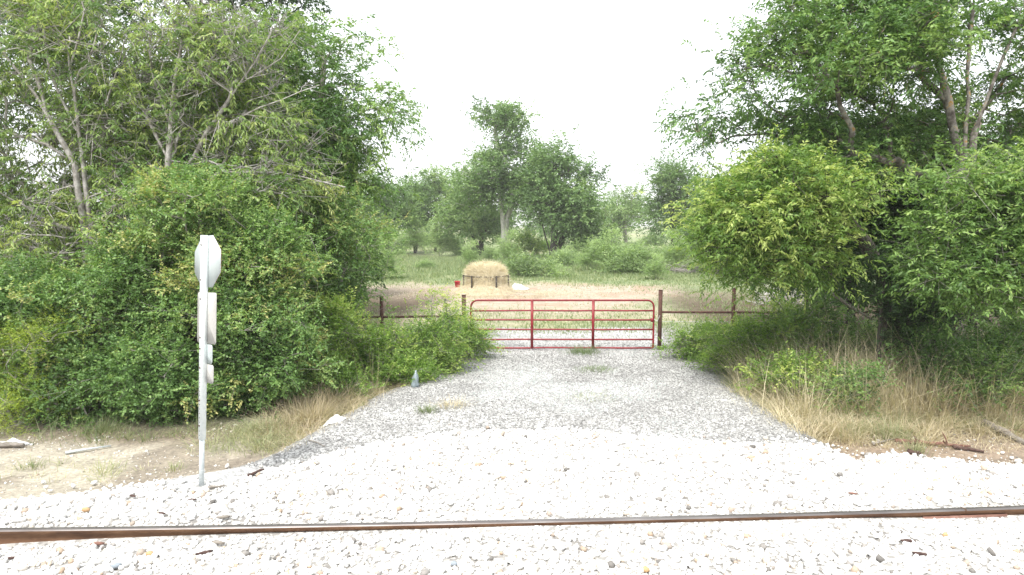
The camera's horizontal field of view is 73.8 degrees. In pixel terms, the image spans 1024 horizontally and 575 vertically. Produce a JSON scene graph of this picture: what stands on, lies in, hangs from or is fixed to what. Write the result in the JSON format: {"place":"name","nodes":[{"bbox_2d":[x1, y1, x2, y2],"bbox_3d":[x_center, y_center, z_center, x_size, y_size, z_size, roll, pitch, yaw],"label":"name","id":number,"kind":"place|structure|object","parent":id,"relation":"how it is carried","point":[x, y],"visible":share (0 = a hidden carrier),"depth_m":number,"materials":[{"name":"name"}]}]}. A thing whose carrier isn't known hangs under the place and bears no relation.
{"place":"outdoors","nodes":[
{"label":"outdoors","id":0,"kind":"place"},
{"bbox_2d":[155,327,834,490],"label":"driveway","id":1,"kind":"structure","parent":0,"point":[215,478],"depth_m":11.87,"materials":[{"name":"grey gravel"}]},
{"bbox_2d":[195,235,220,485],"bbox_3d":[-3.442,0.895,7.649,0.668,2.956,0.188,5,7,42],"label":"stop sign","id":2,"kind":"object","parent":1,"relation":"on","point":[207,261],"visible":0.98,"depth_m":7.60,"materials":[{"name":"metal"}]},
{"bbox_2d":[411,370,418,387],"bbox_3d":[-1.891,1.783,13.338,0.160,0.336,0.161,0,5,0],"label":"plastic bottle","id":3,"kind":"object","parent":1,"relation":"on","point":[415,383],"visible":0.95,"depth_m":13.29,"materials":[{"name":"blue"}]},
{"bbox_2d":[415,403,438,414],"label":"grass tuft","id":4,"kind":"object","parent":1,"relation":"on","point":[426,409],"visible":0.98,"depth_m":11.26,"materials":[{"name":"green plant"}]},
{"bbox_2d":[420,394,479,409],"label":"grass tuft","id":5,"kind":"object","parent":1,"relation":"on","point":[450,401],"visible":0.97,"depth_m":11.69,"materials":[{"name":"plant"}]},
{"bbox_2d":[556,343,612,355],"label":"grass tuft","id":6,"kind":"object","parent":1,"relation":"on","point":[582,351],"visible":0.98,"depth_m":17.24,"materials":[{"name":"green plant"}]},
{"bbox_2d":[570,363,623,373],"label":"grass tuft","id":7,"kind":"object","parent":1,"relation":"on","point":[601,371],"visible":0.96,"depth_m":15.08,"materials":[{"name":"green plant"}]},
{"bbox_2d":[195,254,823,337],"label":"pasture grass","id":8,"kind":"structure","parent":0,"point":[451,266],"depth_m":39.06,"materials":[{"name":"green plant"}]},
{"bbox_2d":[0,226,1023,500],"bbox_3d":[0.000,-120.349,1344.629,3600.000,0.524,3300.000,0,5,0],"label":"ground","id":9,"kind":"structure","parent":0,"point":[18,486],"depth_m":10.92,"materials":[{"name":"soil"}]},
{"bbox_2d":[0,442,24,447],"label":"fallen log","id":10,"kind":"object","parent":9,"relation":"on","point":[8,444],"visible":1,"depth_m":10.04,"materials":[{"name":"brown wood"}]},
{"bbox_2d":[11,455,48,470],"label":"grass tuft","id":11,"kind":"object","parent":9,"relation":"on","point":[31,464],"visible":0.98,"depth_m":9.33,"materials":[{"name":"green plant"}]},
{"bbox_2d":[0,298,103,439],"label":"cedar bush","id":12,"kind":"object","parent":9,"relation":"on","point":[7,409],"visible":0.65,"depth_m":10.92,"materials":[{"name":"green plant"}]},
{"bbox_2d":[0,246,106,433],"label":"bush","id":13,"kind":"object","parent":9,"relation":"on","point":[7,300],"visible":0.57,"depth_m":11.24,"materials":[{"name":"green plant"}]},
{"bbox_2d":[0,162,159,326],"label":"shade tree","id":14,"kind":"object","parent":9,"relation":"on","point":[121,215],"visible":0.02,"depth_m":17.60,"materials":[{"name":"green plant"}]},
{"bbox_2d":[65,445,110,453],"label":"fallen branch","id":15,"kind":"object","parent":9,"relation":"on","point":[75,451],"visible":0.94,"depth_m":9.93,"materials":[{"name":"wood"}]},
{"bbox_2d":[0,0,185,228],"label":"shade tree","id":16,"kind":"object","parent":9,"relation":"on","point":[122,11],"visible":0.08,"depth_m":19.68,"materials":[{"name":"green plant"}]},
{"bbox_2d":[0,219,197,418],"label":"bush","id":17,"kind":"object","parent":9,"relation":"on","point":[86,297],"visible":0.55,"depth_m":11.48,"materials":[{"name":"green plant"}]},
{"bbox_2d":[79,456,126,477],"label":"grass tuft","id":18,"kind":"object","parent":9,"relation":"on","point":[100,466],"visible":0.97,"depth_m":9.17,"materials":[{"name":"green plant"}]},
{"bbox_2d":[0,0,222,321],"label":"hackberry tree","id":19,"kind":"object","parent":9,"relation":"on","point":[41,32],"visible":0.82,"depth_m":13.11,"materials":[{"name":"green plant"}]},
{"bbox_2d":[0,309,268,433],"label":"bush","id":20,"kind":"object","parent":9,"relation":"on","point":[149,384],"visible":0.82,"depth_m":11.04,"materials":[{"name":"green plant"}]},
{"bbox_2d":[152,460,192,472],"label":"grass tuft","id":21,"kind":"object","parent":9,"relation":"on","point":[171,466],"visible":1,"depth_m":9.16,"materials":[{"name":"green plant"}]},
{"bbox_2d":[30,0,348,276],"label":"hackberry tree","id":22,"kind":"object","parent":9,"relation":"on","point":[209,73],"visible":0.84,"depth_m":13.31,"materials":[{"name":"green plant"}]},
{"bbox_2d":[56,149,349,372],"bbox_3d":[-5.537,-0.107,12.274,4.820,4.628,3.416,0,5,0],"label":"bush","id":23,"kind":"object","parent":9,"relation":"on","point":[243,251],"visible":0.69,"depth_m":11.80,"materials":[{"name":"green plant"}]},
{"bbox_2d":[88,0,339,324],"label":"shade tree","id":24,"kind":"object","parent":9,"relation":"on","point":[305,2],"visible":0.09,"depth_m":19.73,"materials":[{"name":"green plant"}]},
{"bbox_2d":[132,266,355,429],"bbox_3d":[-4.472,1.087,11.954,3.451,2.962,3.308,0,5,0],"label":"bush","id":25,"kind":"object","parent":9,"relation":"on","point":[283,345],"visible":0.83,"depth_m":11.56,"materials":[{"name":"green plant"}]},
{"bbox_2d":[125,143,392,342],"bbox_3d":[-7.005,-0.834,18.108,7.696,6.198,4.215,0,5,0],"label":"shade tree","id":26,"kind":"object","parent":9,"relation":"on","point":[378,283],"depth_m":18.07,"materials":[{"name":"green plant"}]},
{"bbox_2d":[164,0,432,275],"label":"hackberry tree","id":27,"kind":"object","parent":9,"relation":"on","point":[355,154],"visible":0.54,"depth_m":15.73,"materials":[{"name":"green plant"}]},
{"bbox_2d":[251,144,378,245],"bbox_3d":[-8.959,-3.750,30.254,5.520,8.883,6.537,-3,6,-31],"label":"pasture tree","id":28,"kind":"object","parent":9,"relation":"on","point":[359,205],"visible":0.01,"depth_m":29.70,"materials":[{"name":"green plant"}]},
{"bbox_2d":[219,166,416,341],"bbox_3d":[-4.420,-0.341,14.934,4.518,4.668,3.454,0,5,0],"label":"bush","id":29,"kind":"object","parent":9,"relation":"on","point":[340,238],"visible":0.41,"depth_m":14.56,"materials":[{"name":"green plant"}]},
{"bbox_2d":[266,277,373,395],"bbox_3d":[-4.096,1.049,13.513,2.627,2.730,2.306,-3,6,-30],"label":"roadside shrub","id":30,"kind":"object","parent":9,"relation":"on","point":[337,312],"visible":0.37,"depth_m":13.40,"materials":[{"name":"green plant"}]},
{"bbox_2d":[226,315,430,452],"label":"dry grass","id":31,"kind":"structure","parent":9,"relation":"on","point":[312,417],"depth_m":11.48,"materials":[{"name":"plant"}]},
{"bbox_2d":[279,348,384,401],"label":"roadside shrub","id":32,"kind":"object","parent":9,"relation":"on","point":[344,374],"visible":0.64,"depth_m":12.84,"materials":[{"name":"green plant"}]},
{"bbox_2d":[323,414,345,426],"bbox_3d":[-2.824,2.106,10.822,0.425,0.212,0.200,0,5,0],"label":"rock","id":33,"kind":"object","parent":9,"relation":"on","point":[335,418],"visible":0.86,"depth_m":10.76,"materials":[{"name":"white stone"}]},
{"bbox_2d":[57,195,695,246],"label":"woods","id":34,"kind":"object","parent":9,"relation":"on","point":[529,222],"visible":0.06,"depth_m":114.01,"materials":[{"name":"green plant"}]},
{"bbox_2d":[326,310,431,384],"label":"roadside shrub","id":35,"kind":"object","parent":9,"relation":"on","point":[379,338],"visible":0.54,"depth_m":14.27,"materials":[{"name":"green plant"}]},
{"bbox_2d":[347,166,427,253],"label":"pasture tree","id":36,"kind":"object","parent":9,"relation":"on","point":[402,212],"visible":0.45,"depth_m":72.18,"materials":[{"name":"green plant"}]},
{"bbox_2d":[367,230,409,279],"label":"pasture shrub","id":37,"kind":"object","parent":9,"relation":"on","point":[392,258],"visible":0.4,"depth_m":40.33,"materials":[{"name":"green plant"}]},
{"bbox_2d":[0,347,779,483],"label":"green grass","id":38,"kind":"structure","parent":9,"relation":"on","point":[105,426],"depth_m":10.54,"materials":[{"name":"plant"}]},
{"bbox_2d":[379,243,409,255],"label":"pasture shrub","id":39,"kind":"object","parent":9,"relation":"on","point":[398,247],"visible":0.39,"depth_m":71.84,"materials":[{"name":"green plant"}]},
{"bbox_2d":[362,348,456,388],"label":"roadside shrub","id":40,"kind":"object","parent":9,"relation":"on","point":[400,369],"visible":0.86,"depth_m":13.79,"materials":[{"name":"green plant"}]},
{"bbox_2d":[359,295,465,348],"bbox_3d":[-3.992,0.960,17.692,5.617,1.550,0.120,0,5,0],"label":"pipe fence","id":41,"kind":"object","parent":9,"relation":"on","point":[382,316],"visible":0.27,"depth_m":17.64,"materials":[{"name":"metal"}]},
{"bbox_2d":[400,221,438,253],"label":"pasture shrub","id":42,"kind":"object","parent":9,"relation":"on","point":[415,241],"visible":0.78,"depth_m":78.51,"materials":[{"name":"green plant"}]},
{"bbox_2d":[392,153,450,252],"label":"pasture tree","id":43,"kind":"object","parent":9,"relation":"on","point":[417,187],"visible":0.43,"depth_m":78.69,"materials":[{"name":"green plant"}]},
{"bbox_2d":[412,258,441,268],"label":"pasture shrub","id":44,"kind":"object","parent":9,"relation":"on","point":[424,263],"visible":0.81,"depth_m":49.37,"materials":[{"name":"green plant"}]},
{"bbox_2d":[395,162,465,251],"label":"pasture tree","id":45,"kind":"object","parent":9,"relation":"on","point":[437,182],"visible":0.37,"depth_m":81.27,"materials":[{"name":"green plant"}]},
{"bbox_2d":[382,303,489,376],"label":"roadside shrub","id":46,"kind":"object","parent":9,"relation":"on","point":[436,333],"visible":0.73,"depth_m":14.73,"materials":[{"name":"green plant"}]},
{"bbox_2d":[418,211,462,255],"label":"pasture shrub","id":47,"kind":"object","parent":9,"relation":"on","point":[443,243],"visible":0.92,"depth_m":71.36,"materials":[{"name":"green plant"}]},
{"bbox_2d":[404,283,482,354],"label":"roadside shrub","id":48,"kind":"object","parent":9,"relation":"on","point":[445,301],"visible":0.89,"depth_m":15.29,"materials":[{"name":"green plant"}]},
{"bbox_2d":[421,304,508,360],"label":"roadside shrub","id":49,"kind":"object","parent":9,"relation":"on","point":[475,331],"visible":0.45,"depth_m":16.42,"materials":[{"name":"green plant"}]},
{"bbox_2d":[456,237,482,264],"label":"pasture shrub","id":50,"kind":"object","parent":9,"relation":"on","point":[470,257],"visible":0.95,"depth_m":51.69,"materials":[{"name":"green plant"}]},
{"bbox_2d":[427,152,519,254],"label":"pasture tree","id":51,"kind":"object","parent":9,"relation":"on","point":[479,227],"visible":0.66,"depth_m":70.53,"materials":[{"name":"green plant"}]},
{"bbox_2d":[463,275,508,288],"bbox_3d":[-1.240,-0.170,32.650,2.212,0.900,1.968,0,5,0],"label":"hay feeder","id":52,"kind":"object","parent":9,"relation":"on","point":[472,280],"visible":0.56,"depth_m":31.75,"materials":[{"name":"metal"}]},
{"bbox_2d":[454,259,520,295],"bbox_3d":[-1.243,-0.456,32.641,3.394,1.964,3.397,0,5,0],"label":"hay bale","id":53,"kind":"object","parent":52,"relation":"in","point":[483,273],"visible":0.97,"depth_m":31.83},
{"bbox_2d":[480,245,503,260],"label":"pasture shrub","id":54,"kind":"object","parent":9,"relation":"on","point":[486,255],"visible":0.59,"depth_m":61.80,"materials":[{"name":"green plant"}]},
{"bbox_2d":[433,94,573,243],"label":"pasture tree","id":55,"kind":"object","parent":9,"relation":"on","point":[494,164],"visible":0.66,"depth_m":64.09,"materials":[{"name":"green plant"}]},
{"bbox_2d":[490,225,527,262],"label":"pasture shrub","id":56,"kind":"object","parent":9,"relation":"on","point":[506,248],"visible":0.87,"depth_m":54.96,"materials":[{"name":"green plant"}]},
{"bbox_2d":[0,409,1022,492],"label":"verge pebbles","id":57,"kind":"object","parent":9,"relation":"on","point":[60,449],"visible":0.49,"depth_m":9.82,"materials":[{"name":"stone"}]},
{"bbox_2d":[0,413,1023,574],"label":"ballast bed","id":58,"kind":"object","parent":9,"relation":"on","point":[494,553],"visible":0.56,"depth_m":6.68,"materials":[{"name":"grey gravel"}]},
{"bbox_2d":[0,505,1023,543],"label":"rail","id":59,"kind":"object","parent":58,"relation":"on","point":[24,535],"visible":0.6,"depth_m":6.64,"materials":[{"name":"metal"}]},
{"bbox_2d":[512,283,528,289],"bbox_3d":[0.305,-0.055,34.736,1.206,0.324,0.560,0,5,0],"label":"feed sack","id":60,"kind":"object","parent":9,"relation":"on","point":[519,286],"visible":0.71,"depth_m":34.58,"materials":[{"name":"white plastic"}]},
{"bbox_2d":[374,288,670,301],"bbox_3d":[-1.028,0.293,32.380,16.953,0.102,7.983,0,5,0],"label":"scattered hay","id":61,"kind":"object","parent":9,"relation":"on","point":[536,295],"visible":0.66,"depth_m":31.87},
{"bbox_2d":[508,225,550,255],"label":"pasture shrub","id":62,"kind":"object","parent":9,"relation":"on","point":[534,243],"visible":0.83,"depth_m":66.92,"materials":[{"name":"green plant"}]},
{"bbox_2d":[492,246,575,277],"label":"pasture shrub","id":63,"kind":"object","parent":9,"relation":"on","point":[525,264],"visible":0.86,"depth_m":42.60,"materials":[{"name":"green plant"}]},
{"bbox_2d":[542,246,578,265],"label":"pasture shrub","id":64,"kind":"object","parent":9,"relation":"on","point":[566,257],"visible":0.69,"depth_m":51.97,"materials":[{"name":"green plant"}]},
{"bbox_2d":[504,124,626,254],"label":"pasture tree","id":65,"kind":"object","parent":9,"relation":"on","point":[566,207],"visible":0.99,"depth_m":59.87,"materials":[{"name":"green plant"}]},
{"bbox_2d":[562,237,604,252],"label":"pasture shrub","id":66,"kind":"object","parent":9,"relation":"on","point":[578,247],"visible":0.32,"depth_m":78.00,"materials":[{"name":"green plant"}]},
{"bbox_2d":[571,240,604,270],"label":"pasture shrub","id":67,"kind":"object","parent":9,"relation":"on","point":[583,263],"visible":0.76,"depth_m":47.03,"materials":[{"name":"green plant"}]},
{"bbox_2d":[582,221,629,269],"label":"pasture shrub","id":68,"kind":"object","parent":9,"relation":"on","point":[602,246],"visible":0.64,"depth_m":46.48,"materials":[{"name":"green plant"}]},
{"bbox_2d":[593,181,655,244],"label":"pasture tree","id":69,"kind":"object","parent":9,"relation":"on","point":[627,207],"visible":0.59,"depth_m":90.65,"materials":[{"name":"green plant"}]},
{"bbox_2d":[589,235,680,273],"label":"pasture shrub","id":70,"kind":"object","parent":9,"relation":"on","point":[634,258],"visible":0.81,"depth_m":44.84,"materials":[{"name":"green plant"}]},
{"bbox_2d":[617,238,656,252],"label":"pasture shrub","id":71,"kind":"object","parent":9,"relation":"on","point":[637,246],"visible":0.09,"depth_m":66.69,"materials":[{"name":"green plant"}]},
{"bbox_2d":[636,233,667,245],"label":"pasture shrub","id":72,"kind":"object","parent":9,"relation":"on","point":[649,240],"visible":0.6,"depth_m":105.40,"materials":[{"name":"green plant"}]},
{"bbox_2d":[640,250,672,278],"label":"pasture shrub","id":73,"kind":"object","parent":9,"relation":"on","point":[654,266],"visible":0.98,"depth_m":40.35,"materials":[{"name":"green plant"}]},
{"bbox_2d":[621,141,714,245],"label":"pasture tree","id":74,"kind":"object","parent":9,"relation":"on","point":[666,182],"visible":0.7,"depth_m":72.10,"materials":[{"name":"green plant"}]},
{"bbox_2d":[651,226,694,267],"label":"pasture shrub","id":75,"kind":"object","parent":9,"relation":"on","point":[678,255],"visible":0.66,"depth_m":47.01,"materials":[{"name":"green plant"}]},
{"bbox_2d":[650,310,738,363],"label":"roadside shrub","id":76,"kind":"object","parent":9,"relation":"on","point":[678,344],"visible":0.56,"depth_m":16.30,"materials":[{"name":"green plant"}]},
{"bbox_2d":[663,262,737,273],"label":"brush pile","id":77,"kind":"object","parent":9,"relation":"on","point":[685,269],"visible":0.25,"depth_m":45.43,"materials":[{"name":"grey plant"}]},
{"bbox_2d":[671,164,749,274],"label":"pasture tree","id":78,"kind":"object","parent":9,"relation":"on","point":[721,171],"visible":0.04,"depth_m":43.89,"materials":[{"name":"green plant"}]},
{"bbox_2d":[680,287,845,375],"bbox_3d":[5.285,1.157,14.855,2.948,2.249,2.326,-2,6,-23],"label":"roadside shrub","id":79,"kind":"object","parent":9,"relation":"on","point":[741,330],"visible":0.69,"depth_m":14.78,"materials":[{"name":"green plant"}]},
{"bbox_2d":[657,288,878,350],"bbox_3d":[6.689,0.876,17.684,5.821,1.719,0.114,0,5,0],"label":"pipe fence","id":80,"kind":"object","parent":9,"relation":"on","point":[660,311],"visible":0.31,"depth_m":17.64,"materials":[{"name":"metal"}]},
{"bbox_2d":[470,299,654,348],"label":"farm gate","id":81,"kind":"structure","parent":80,"relation":"attached to","point":[593,319],"depth_m":17.63,"materials":[{"name":"red metal"}]},
{"bbox_2d":[633,123,932,383],"bbox_3d":[4.835,-0.358,12.457,5.026,5.118,3.435,2,5,17],"label":"pecan tree","id":82,"kind":"object","parent":9,"relation":"on","point":[778,208],"visible":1,"depth_m":11.97,"materials":[{"name":"green plant"}]},
{"bbox_2d":[725,340,849,403],"bbox_3d":[5.045,1.628,12.392,2.187,1.274,1.900,0,5,0],"label":"roadside shrub","id":83,"kind":"object","parent":9,"relation":"on","point":[792,374],"visible":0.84,"depth_m":12.37,"materials":[{"name":"green plant"}]},
{"bbox_2d":[743,284,835,305],"bbox_3d":[11.377,0.213,27.897,4.319,0.982,2.285,0,5,0],"label":"brush pile","id":84,"kind":"object","parent":9,"relation":"on","point":[764,297],"visible":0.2,"depth_m":27.73,"materials":[{"name":"brown plant"}]},
{"bbox_2d":[696,106,922,341],"bbox_3d":[7.448,-1.351,17.100,5.510,6.214,3.939,0,5,0],"label":"shade tree","id":85,"kind":"object","parent":9,"relation":"on","point":[870,230],"visible":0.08,"depth_m":16.43,"materials":[{"name":"green plant"}]},
{"bbox_2d":[743,102,882,324],"bbox_3d":[9.162,-2.118,21.059,5.739,7.038,4.686,0,5,0],"label":"shade tree","id":86,"kind":"object","parent":9,"relation":"on","point":[849,113],"visible":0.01,"depth_m":21.16,"materials":[{"name":"green plant"}]},
{"bbox_2d":[758,281,883,369],"bbox_3d":[6.865,1.022,14.521,3.211,2.430,1.960,0,5,0],"label":"roadside shrub","id":87,"kind":"object","parent":9,"relation":"on","point":[817,311],"visible":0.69,"depth_m":14.43,"materials":[{"name":"green plant"}]},
{"bbox_2d":[832,293,872,319],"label":"dead branch","id":88,"kind":"object","parent":87,"relation":"in","point":[843,301],"visible":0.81,"depth_m":14.21,"materials":[{"name":"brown wood"}]},
{"bbox_2d":[652,0,1023,341],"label":"pecan tree","id":89,"kind":"object","parent":9,"relation":"on","point":[899,37],"visible":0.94,"depth_m":13.14,"materials":[{"name":"green plant"}]},
{"bbox_2d":[802,349,905,419],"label":"roadside shrub","id":90,"kind":"object","parent":9,"relation":"on","point":[857,374],"visible":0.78,"depth_m":11.60,"materials":[{"name":"green plant"}]},
{"bbox_2d":[797,88,1013,358],"bbox_3d":[9.264,-1.319,16.105,4.957,6.286,4.095,0,5,0],"label":"shade tree","id":91,"kind":"object","parent":9,"relation":"on","point":[909,206],"visible":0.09,"depth_m":15.93,"materials":[{"name":"green plant"}]},
{"bbox_2d":[830,236,985,388],"bbox_3d":[7.467,0.607,12.683,2.646,3.114,2.365,0,5,0],"label":"tree","id":92,"kind":"object","parent":9,"relation":"on","point":[901,311],"visible":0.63,"depth_m":12.66,"materials":[{"name":"green plant"}]},
{"bbox_2d":[896,432,937,457],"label":"grass tuft","id":93,"kind":"object","parent":9,"relation":"on","point":[916,449],"visible":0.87,"depth_m":9.84,"materials":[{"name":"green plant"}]},
{"bbox_2d":[895,432,970,446],"bbox_3d":[6.225,2.248,10.065,1.031,0.197,0.180,1,5,8],"label":"stick","id":94,"kind":"object","parent":9,"relation":"on","point":[932,443],"visible":0.79,"depth_m":10.08,"materials":[{"name":"brown wood"}]},
{"bbox_2d":[863,133,1023,339],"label":"pecan tree","id":95,"kind":"object","parent":9,"relation":"on","point":[977,258],"visible":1,"depth_m":10.50,"materials":[{"name":"green plant"}]},
{"bbox_2d":[878,302,1020,394],"bbox_3d":[7.859,1.267,12.410,2.325,2.014,2.026,5,7,41],"label":"roadside shrub","id":96,"kind":"object","parent":9,"relation":"on","point":[932,348],"visible":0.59,"depth_m":12.24,"materials":[{"name":"green plant"}]},
{"bbox_2d":[884,111,1023,341],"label":"shade tree","id":97,"kind":"object","parent":9,"relation":"on","point":[895,208],"depth_m":16.30,"materials":[{"name":"green plant"}]},
{"bbox_2d":[952,445,983,452],"bbox_3d":[6.620,2.354,9.910,0.389,0.104,0.102,3,6,26],"label":"stick","id":98,"kind":"object","parent":9,"relation":"on","point":[965,448],"visible":0.98,"depth_m":9.90,"materials":[{"name":"brown wood"}]},
{"bbox_2d":[916,339,1023,418],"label":"roadside shrub","id":99,"kind":"object","parent":9,"relation":"on","point":[994,365],"visible":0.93,"depth_m":11.37,"materials":[{"name":"green plant"}]},
{"bbox_2d":[950,305,1023,389],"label":"roadside shrub","id":100,"kind":"object","parent":9,"relation":"on","point":[993,335],"visible":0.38,"depth_m":12.54,"materials":[{"name":"green plant"}]},
{"bbox_2d":[962,127,1023,334],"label":"shade tree","id":101,"kind":"object","parent":9,"relation":"on","point":[1013,307],"depth_m":18.85,"materials":[{"name":"green plant"}]},
{"bbox_2d":[981,419,1023,444],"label":"fallen log","id":102,"kind":"object","parent":9,"relation":"on","point":[1013,437],"visible":0.89,"depth_m":10.53,"materials":[{"name":"brown wood"}]},
{"bbox_2d":[0,0,1023,225],"label":"sky","id":103,"kind":"structure","parent":0,"point":[605,67],"materials":[{"name":"white"}]},
{"bbox_2d":[684,302,1023,455],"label":"dry grass","id":104,"kind":"structure","parent":0,"point":[907,396],"depth_m":11.34,"materials":[{"name":"plant"}]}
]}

